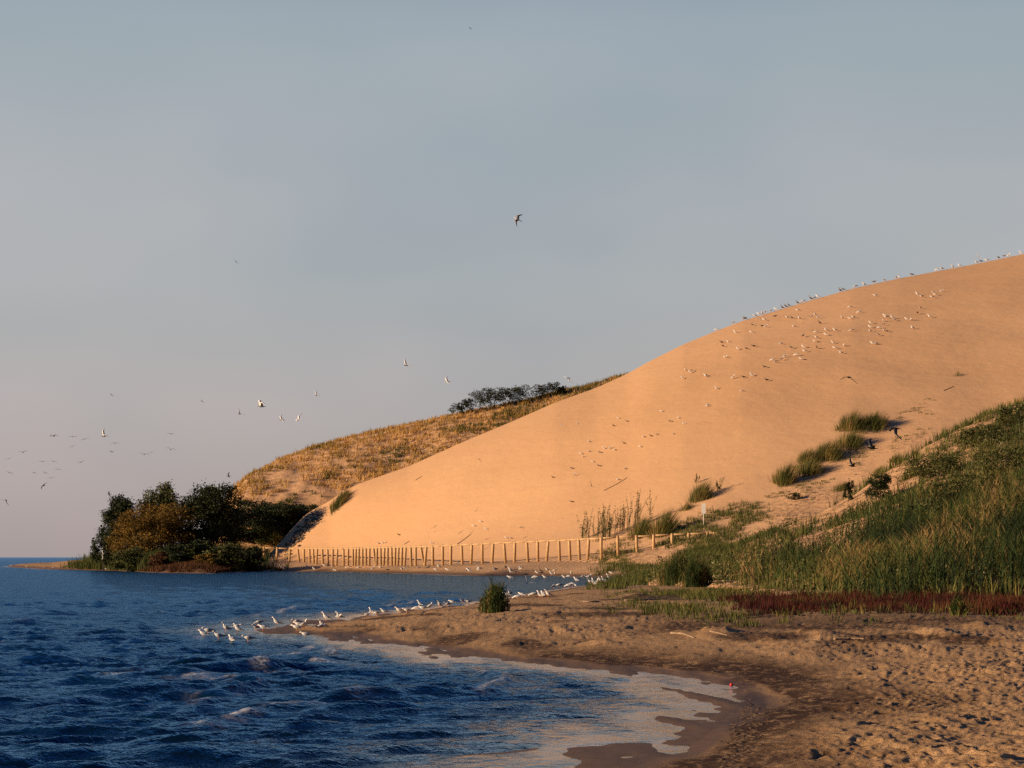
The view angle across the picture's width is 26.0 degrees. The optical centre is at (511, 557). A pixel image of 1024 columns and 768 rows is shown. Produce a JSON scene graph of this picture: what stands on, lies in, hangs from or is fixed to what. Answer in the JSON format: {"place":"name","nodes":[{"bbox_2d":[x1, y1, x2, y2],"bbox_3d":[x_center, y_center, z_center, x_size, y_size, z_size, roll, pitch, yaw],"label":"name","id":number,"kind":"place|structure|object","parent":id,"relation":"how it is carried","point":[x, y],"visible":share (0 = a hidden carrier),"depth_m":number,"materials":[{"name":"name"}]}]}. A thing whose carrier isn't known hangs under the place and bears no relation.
{"place":"outdoors","nodes":[
{"label":"outdoors","id":0,"kind":"place"},
{"bbox_2d":[257,400,265,406],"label":"flying gull","id":1,"kind":"object","parent":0,"point":[260,404],"visible":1,"depth_m":129.93,"materials":[{"name":"white"}]},
{"bbox_2d":[0,557,741,767],"bbox_3d":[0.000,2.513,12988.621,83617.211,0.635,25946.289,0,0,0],"label":"water","id":2,"kind":"structure","parent":0,"point":[81,686],"depth_m":45.35,"materials":[{"name":"blue liquid"}]},
{"bbox_2d":[200,627,215,631],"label":"gull","id":3,"kind":"object","parent":2,"relation":"on","point":[208,629],"visible":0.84,"depth_m":71.25,"materials":[{"name":"white"}]},
{"bbox_2d":[212,631,227,640],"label":"gull","id":4,"kind":"object","parent":2,"relation":"on","point":[218,635],"visible":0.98,"depth_m":66.41,"materials":[{"name":"white"}]},
{"bbox_2d":[222,622,231,631],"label":"gull","id":5,"kind":"object","parent":2,"relation":"on","point":[226,627],"visible":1,"depth_m":73.70,"materials":[{"name":"white"}]},
{"bbox_2d":[233,623,243,632],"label":"gull","id":6,"kind":"object","parent":2,"relation":"on","point":[237,628],"visible":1,"depth_m":73.01,"materials":[{"name":"white"}]},
{"bbox_2d":[242,635,256,639],"bbox_3d":[-7.684,2.386,64.796,0.520,0.246,0.135,0,0,-18],"label":"gull","id":7,"kind":"object","parent":2,"relation":"on","point":[248,637],"visible":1,"depth_m":64.75,"materials":[{"name":"white"}]},
{"bbox_2d":[220,372,626,552],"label":"grassy dune","id":8,"kind":"structure","parent":0,"point":[295,484],"depth_m":489.87,"materials":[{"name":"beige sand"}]},
{"bbox_2d":[219,498,299,542],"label":"bush","id":9,"kind":"object","parent":8,"relation":"on","point":[258,511],"visible":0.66,"depth_m":443.36,"materials":[{"name":"green plant"}]},
{"bbox_2d":[448,402,463,413],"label":"shrub","id":10,"kind":"object","parent":8,"relation":"on","point":[455,408],"visible":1,"depth_m":520.69,"materials":[{"name":"green plant"}]},
{"bbox_2d":[459,398,473,411],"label":"shrub","id":11,"kind":"object","parent":8,"relation":"on","point":[467,402],"visible":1,"depth_m":521.15,"materials":[{"name":"green plant"}]},
{"bbox_2d":[463,386,497,410],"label":"shrub","id":12,"kind":"object","parent":8,"relation":"on","point":[480,396],"visible":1,"depth_m":521.53,"materials":[{"name":"green plant"}]},
{"bbox_2d":[481,387,509,405],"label":"shrub","id":13,"kind":"object","parent":8,"relation":"on","point":[496,396],"visible":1,"depth_m":521.82,"materials":[{"name":"green plant"}]},
{"bbox_2d":[495,387,524,404],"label":"shrub","id":14,"kind":"object","parent":8,"relation":"on","point":[509,393],"visible":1,"depth_m":523.02,"materials":[{"name":"green plant"}]},
{"bbox_2d":[508,384,531,400],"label":"shrub","id":15,"kind":"object","parent":8,"relation":"on","point":[522,392],"visible":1,"depth_m":523.46,"materials":[{"name":"green plant"}]},
{"bbox_2d":[527,384,548,397],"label":"shrub","id":16,"kind":"object","parent":8,"relation":"on","point":[541,389],"visible":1,"depth_m":524.48,"materials":[{"name":"green plant"}]},
{"bbox_2d":[542,382,561,394],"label":"shrub","id":17,"kind":"object","parent":8,"relation":"on","point":[551,388],"visible":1,"depth_m":525.13,"materials":[{"name":"green plant"}]},
{"bbox_2d":[555,385,567,392],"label":"shrub","id":18,"kind":"object","parent":8,"relation":"on","point":[562,388],"visible":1,"depth_m":525.67,"materials":[{"name":"green plant"}]},
{"bbox_2d":[0,0,1023,556],"label":"sky","id":19,"kind":"structure","parent":0,"point":[677,172],"materials":[{"name":"blue"}]},
{"bbox_2d":[7,559,1023,767],"bbox_3d":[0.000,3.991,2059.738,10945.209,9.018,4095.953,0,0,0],"label":"beach","id":20,"kind":"structure","parent":0,"point":[948,675],"depth_m":44.08,"materials":[{"name":"beige sand"}]},
{"bbox_2d":[90,530,115,570],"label":"bush","id":21,"kind":"object","parent":20,"relation":"on","point":[95,552],"visible":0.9,"depth_m":419.70,"materials":[{"name":"green plant"}]},
{"bbox_2d":[94,492,135,557],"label":"tree","id":22,"kind":"object","parent":20,"relation":"on","point":[121,506],"visible":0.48,"depth_m":422.51,"materials":[{"name":"green plant"}]},
{"bbox_2d":[109,546,149,571],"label":"bush","id":23,"kind":"object","parent":20,"relation":"on","point":[128,558],"visible":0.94,"depth_m":388.10,"materials":[{"name":"green plant"}]},
{"bbox_2d":[102,499,198,554],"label":"bush","id":24,"kind":"object","parent":20,"relation":"on","point":[151,526],"visible":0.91,"depth_m":414.26,"materials":[{"name":"green plant"}]},
{"bbox_2d":[135,479,180,549],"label":"tree","id":25,"kind":"object","parent":20,"relation":"on","point":[167,495],"visible":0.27,"depth_m":426.31,"materials":[{"name":"green plant"}]},
{"bbox_2d":[145,551,170,566],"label":"bush","id":26,"kind":"object","parent":20,"relation":"on","point":[157,559],"visible":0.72,"depth_m":372.59,"materials":[{"name":"brown plant"}]},
{"bbox_2d":[60,543,295,570],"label":"headland grass","id":27,"kind":"structure","parent":20,"relation":"on","point":[87,562],"depth_m":415.80,"materials":[{"name":"green plant"}]},
{"bbox_2d":[161,539,216,563],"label":"bush","id":28,"kind":"object","parent":20,"relation":"on","point":[184,552],"visible":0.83,"depth_m":370.22,"materials":[{"name":"green plant"}]},
{"bbox_2d":[193,553,217,565],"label":"bush","id":29,"kind":"object","parent":20,"relation":"on","point":[208,559],"visible":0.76,"depth_m":365.23,"materials":[{"name":"green plant"}]},
{"bbox_2d":[133,559,282,572],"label":"rusty undergrowth","id":30,"kind":"object","parent":20,"relation":"on","point":[189,565],"visible":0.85,"depth_m":359.04,"materials":[{"name":"brown plant"}]},
{"bbox_2d":[169,478,254,549],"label":"tree","id":31,"kind":"object","parent":20,"relation":"on","point":[211,505],"visible":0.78,"depth_m":419.30,"materials":[{"name":"green plant"}]},
{"bbox_2d":[201,541,246,570],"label":"bush","id":32,"kind":"object","parent":20,"relation":"on","point":[228,551],"visible":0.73,"depth_m":370.00,"materials":[{"name":"green plant"}]},
{"bbox_2d":[237,545,265,571],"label":"bush","id":33,"kind":"object","parent":20,"relation":"on","point":[253,557],"visible":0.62,"depth_m":387.26,"materials":[{"name":"green plant"}]},
{"bbox_2d":[289,624,303,631],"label":"gull","id":34,"kind":"object","parent":20,"relation":"on","point":[297,626],"visible":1,"depth_m":73.44,"materials":[{"name":"white"}]},
{"bbox_2d":[313,623,326,627],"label":"gull","id":35,"kind":"object","parent":20,"relation":"on","point":[320,626],"visible":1,"depth_m":72.80,"materials":[{"name":"white"}]},
{"bbox_2d":[320,612,331,621],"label":"gull","id":36,"kind":"object","parent":20,"relation":"on","point":[326,616],"visible":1,"depth_m":85.14,"materials":[{"name":"white"}]},
{"bbox_2d":[477,574,510,612],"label":"reed clump","id":37,"kind":"object","parent":20,"relation":"on","point":[493,600],"visible":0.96,"depth_m":85.40,"materials":[{"name":"green plant"}]},
{"bbox_2d":[624,599,659,600],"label":"stick","id":38,"kind":"object","parent":20,"relation":"on","point":[641,599],"visible":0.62,"depth_m":101.23,"materials":[{"name":"beige wood"}]},
{"bbox_2d":[670,632,694,637],"bbox_3d":[4.631,2.074,59.153,0.225,0.082,2.474,0,0,-11],"label":"stick","id":39,"kind":"object","parent":20,"relation":"on","point":[681,633],"visible":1,"depth_m":59.84,"materials":[{"name":"beige wood"}]},
{"bbox_2d":[530,596,1023,767],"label":"wrack","id":40,"kind":"object","parent":20,"relation":"on","point":[741,753],"visible":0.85,"depth_m":30.51,"materials":[{"name":"brown plant"}]},
{"bbox_2d":[833,637,863,639],"bbox_3d":[8.317,2.018,55.118,0.741,0.064,0.811,0,0,0],"label":"stick","id":41,"kind":"object","parent":20,"relation":"on","point":[837,638],"visible":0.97,"depth_m":55.08,"materials":[{"name":"beige wood"}]},
{"bbox_2d":[716,582,1023,616],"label":"red glasswort","id":42,"kind":"object","parent":20,"relation":"on","point":[766,604],"visible":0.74,"depth_m":79.45,"materials":[{"name":"plant"}]},
{"bbox_2d":[949,594,967,615],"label":"shrub","id":43,"kind":"object","parent":20,"relation":"on","point":[954,608],"visible":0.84,"depth_m":70.58,"materials":[{"name":"green plant"}]},
{"bbox_2d":[514,214,522,225],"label":"flying gull","id":44,"kind":"object","parent":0,"point":[516,219],"visible":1,"depth_m":129.97,"materials":[{"name":"white"}]},
{"bbox_2d":[268,254,1023,567],"bbox_3d":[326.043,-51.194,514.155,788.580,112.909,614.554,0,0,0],"label":"dune","id":45,"kind":"structure","parent":0,"point":[751,436],"depth_m":396.49,"materials":[{"name":"beige sand"}]},
{"bbox_2d":[252,523,286,546],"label":"bush","id":46,"kind":"object","parent":45,"relation":"on","point":[275,535],"visible":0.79,"depth_m":443.30,"materials":[{"name":"green plant"}]},
{"bbox_2d":[260,503,317,532],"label":"bush","id":47,"kind":"object","parent":45,"relation":"on","point":[302,511],"visible":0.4,"depth_m":446.75,"materials":[{"name":"green plant"}]},
{"bbox_2d":[266,510,322,559],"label":"rubble","id":48,"kind":"object","parent":45,"relation":"on","point":[299,536],"visible":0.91,"depth_m":423.23,"materials":[{"name":"stone"}]},
{"bbox_2d":[329,489,351,514],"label":"marram tuft","id":49,"kind":"object","parent":45,"relation":"on","point":[338,502],"visible":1,"depth_m":424.97,"materials":[{"name":"green plant"}]},
{"bbox_2d":[341,487,351,498],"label":"marram tuft","id":50,"kind":"object","parent":45,"relation":"on","point":[346,492],"visible":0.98,"depth_m":427.65,"materials":[{"name":"green plant"}]},
{"bbox_2d":[263,532,718,565],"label":"fence","id":51,"kind":"object","parent":45,"relation":"on","point":[355,558],"visible":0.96,"depth_m":342.04,"materials":[{"name":"brown wood"}]},
{"bbox_2d":[577,508,593,537],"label":"weed","id":52,"kind":"object","parent":45,"relation":"on","point":[583,528],"visible":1,"depth_m":342.22,"materials":[{"name":"green plant"}]},
{"bbox_2d":[592,506,611,541],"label":"weed","id":53,"kind":"object","parent":45,"relation":"on","point":[602,528],"visible":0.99,"depth_m":336.50,"materials":[{"name":"green plant"}]},
{"bbox_2d":[601,503,622,540],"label":"weed","id":54,"kind":"object","parent":45,"relation":"on","point":[609,528],"visible":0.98,"depth_m":335.27,"materials":[{"name":"green plant"}]},
{"bbox_2d":[613,504,626,531],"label":"weed","id":55,"kind":"object","parent":45,"relation":"on","point":[623,521],"visible":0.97,"depth_m":338.64,"materials":[{"name":"green plant"}]},
{"bbox_2d":[626,489,649,528],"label":"weed","id":56,"kind":"object","parent":45,"relation":"on","point":[636,510],"visible":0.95,"depth_m":336.96,"materials":[{"name":"green plant"}]},
{"bbox_2d":[623,514,658,539],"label":"marram tuft","id":57,"kind":"object","parent":45,"relation":"on","point":[641,527],"visible":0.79,"depth_m":328.91,"materials":[{"name":"green plant"}]},
{"bbox_2d":[646,490,656,513],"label":"weed","id":58,"kind":"object","parent":45,"relation":"on","point":[649,509],"visible":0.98,"depth_m":337.66,"materials":[{"name":"green plant"}]},
{"bbox_2d":[644,508,682,539],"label":"marram tuft","id":59,"kind":"object","parent":45,"relation":"on","point":[663,525],"visible":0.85,"depth_m":323.44,"materials":[{"name":"green plant"}]},
{"bbox_2d":[585,498,774,589],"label":"grass","id":60,"kind":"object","parent":45,"relation":"on","point":[634,576],"visible":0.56,"depth_m":299.72,"materials":[{"name":"green plant"}]},
{"bbox_2d":[679,502,692,511],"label":"marram tuft","id":61,"kind":"object","parent":45,"relation":"on","point":[686,506],"visible":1,"depth_m":337.94,"materials":[{"name":"green plant"}]},
{"bbox_2d":[679,479,717,505],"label":"marram tuft","id":62,"kind":"object","parent":45,"relation":"on","point":[698,493],"visible":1,"depth_m":341.30,"materials":[{"name":"green plant"}]},
{"bbox_2d":[702,503,705,524],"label":"sign","id":63,"kind":"object","parent":45,"relation":"on","point":[703,508],"visible":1,"depth_m":322.29,"materials":[{"name":"white metal"}]},
{"bbox_2d":[716,478,722,489],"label":"weed","id":64,"kind":"object","parent":45,"relation":"on","point":[719,488],"visible":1,"depth_m":343.97,"materials":[{"name":"green plant"}]},
{"bbox_2d":[769,462,802,486],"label":"marram tuft","id":65,"kind":"object","parent":45,"relation":"on","point":[787,476],"visible":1,"depth_m":340.59,"materials":[{"name":"green plant"}]},
{"bbox_2d":[786,493,802,499],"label":"shrub","id":66,"kind":"object","parent":45,"relation":"on","point":[795,495],"visible":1,"depth_m":328.64,"materials":[{"name":"green plant"}]},
{"bbox_2d":[796,449,826,465],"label":"marram tuft","id":67,"kind":"object","parent":45,"relation":"on","point":[811,454],"visible":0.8,"depth_m":351.21,"materials":[{"name":"green plant"}]},
{"bbox_2d":[791,454,832,479],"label":"marram tuft","id":68,"kind":"object","parent":45,"relation":"on","point":[809,470],"visible":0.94,"depth_m":344.77,"materials":[{"name":"green plant"}]},
{"bbox_2d":[691,397,940,546],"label":"sand creepers","id":69,"kind":"object","parent":45,"relation":"on","point":[912,408],"visible":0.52,"depth_m":339.01,"materials":[{"name":"green plant"}]},
{"bbox_2d":[812,438,847,463],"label":"marram tuft","id":70,"kind":"object","parent":45,"relation":"on","point":[829,452],"visible":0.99,"depth_m":351.68,"materials":[{"name":"green plant"}]},
{"bbox_2d":[830,481,853,492],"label":"marram tuft","id":71,"kind":"object","parent":45,"relation":"on","point":[840,488],"visible":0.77,"depth_m":329.43,"materials":[{"name":"green plant"}]},
{"bbox_2d":[829,407,871,433],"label":"marram tuft","id":72,"kind":"object","parent":45,"relation":"on","point":[852,422],"visible":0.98,"depth_m":364.30,"materials":[{"name":"green plant"}]},
{"bbox_2d":[834,428,867,451],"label":"marram tuft","id":73,"kind":"object","parent":45,"relation":"on","point":[851,440],"visible":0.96,"depth_m":356.23,"materials":[{"name":"green plant"}]},
{"bbox_2d":[861,410,891,433],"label":"marram tuft","id":74,"kind":"object","parent":45,"relation":"on","point":[875,422],"visible":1,"depth_m":364.94,"materials":[{"name":"green plant"}]},
{"bbox_2d":[870,466,885,474],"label":"marram tuft","id":75,"kind":"object","parent":45,"relation":"on","point":[878,469],"visible":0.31,"depth_m":335.33,"materials":[{"name":"green plant"}]},
{"bbox_2d":[887,451,904,463],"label":"marram tuft","id":76,"kind":"object","parent":45,"relation":"on","point":[896,456],"visible":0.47,"depth_m":341.54,"materials":[{"name":"green plant"}]},
{"bbox_2d":[646,395,1023,599],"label":"vegetated bank","id":77,"kind":"structure","parent":0,"point":[845,502],"depth_m":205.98,"materials":[{"name":"green plant"}]},
{"bbox_2d":[656,548,690,585],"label":"reed clump","id":78,"kind":"object","parent":77,"relation":"on","point":[676,568],"visible":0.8,"depth_m":161.34,"materials":[{"name":"green plant"}]},
{"bbox_2d":[681,550,713,587],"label":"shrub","id":79,"kind":"object","parent":77,"relation":"on","point":[695,575],"visible":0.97,"depth_m":145.57,"materials":[{"name":"green plant"}]},
{"bbox_2d":[598,558,1023,627],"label":"shore grass","id":80,"kind":"structure","parent":77,"relation":"on","point":[704,593],"depth_m":81.97,"materials":[{"name":"green plant"}]},
{"bbox_2d":[643,418,1023,594],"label":"leafy weeds","id":81,"kind":"object","parent":77,"relation":"on","point":[979,446],"visible":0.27,"depth_m":166.72,"materials":[{"name":"green plant"}]},
{"bbox_2d":[842,478,853,501],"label":"shrub","id":82,"kind":"object","parent":77,"relation":"on","point":[849,490],"visible":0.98,"depth_m":215.14,"materials":[{"name":"green plant"}]},
{"bbox_2d":[863,473,891,500],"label":"shrub","id":83,"kind":"object","parent":77,"relation":"on","point":[879,485],"visible":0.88,"depth_m":194.97,"materials":[{"name":"green plant"}]},
{"bbox_2d":[900,465,917,481],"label":"marram tuft","id":84,"kind":"object","parent":77,"relation":"on","point":[907,476],"visible":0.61,"depth_m":206.48,"materials":[{"name":"green plant"}]},
{"bbox_2d":[899,503,955,519],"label":"bush","id":85,"kind":"object","parent":77,"relation":"on","point":[923,505],"visible":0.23,"depth_m":158.64,"materials":[{"name":"green plant"}]},
{"bbox_2d":[901,450,962,477],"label":"bush","id":86,"kind":"object","parent":77,"relation":"on","point":[945,459],"visible":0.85,"depth_m":196.99,"materials":[{"name":"green plant"}]},
{"bbox_2d":[921,471,1006,501],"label":"bush","id":87,"kind":"object","parent":77,"relation":"on","point":[971,478],"visible":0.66,"depth_m":164.23,"materials":[{"name":"green plant"}]},
{"bbox_2d":[954,423,1006,445],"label":"bush","id":88,"kind":"object","parent":77,"relation":"on","point":[983,428],"visible":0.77,"depth_m":212.71,"materials":[{"name":"green plant"}]},
{"bbox_2d":[967,442,1023,475],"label":"bush","id":89,"kind":"object","parent":77,"relation":"on","point":[1016,451],"visible":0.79,"depth_m":180.66,"materials":[{"name":"green plant"}]},
{"bbox_2d":[984,497,1023,523],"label":"bush","id":90,"kind":"object","parent":77,"relation":"on","point":[991,507],"visible":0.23,"depth_m":137.32,"materials":[{"name":"green plant"}]},
{"bbox_2d":[993,401,1023,425],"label":"bush","id":91,"kind":"object","parent":77,"relation":"on","point":[1007,410],"visible":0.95,"depth_m":222.93,"materials":[{"name":"green plant"}]},
{"bbox_2d":[848,458,857,466],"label":"flying crow","id":92,"kind":"object","parent":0,"point":[852,464],"visible":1,"depth_m":97.97,"materials":[{"name":"black"}]},
{"bbox_2d":[866,438,880,448],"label":"flying crow","id":93,"kind":"object","parent":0,"point":[871,445],"visible":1,"depth_m":98.02,"materials":[{"name":"black"}]},
{"bbox_2d":[889,427,901,439],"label":"flying crow","id":94,"kind":"object","parent":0,"point":[895,429],"visible":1,"depth_m":97.91,"materials":[{"name":"black"}]}
]}

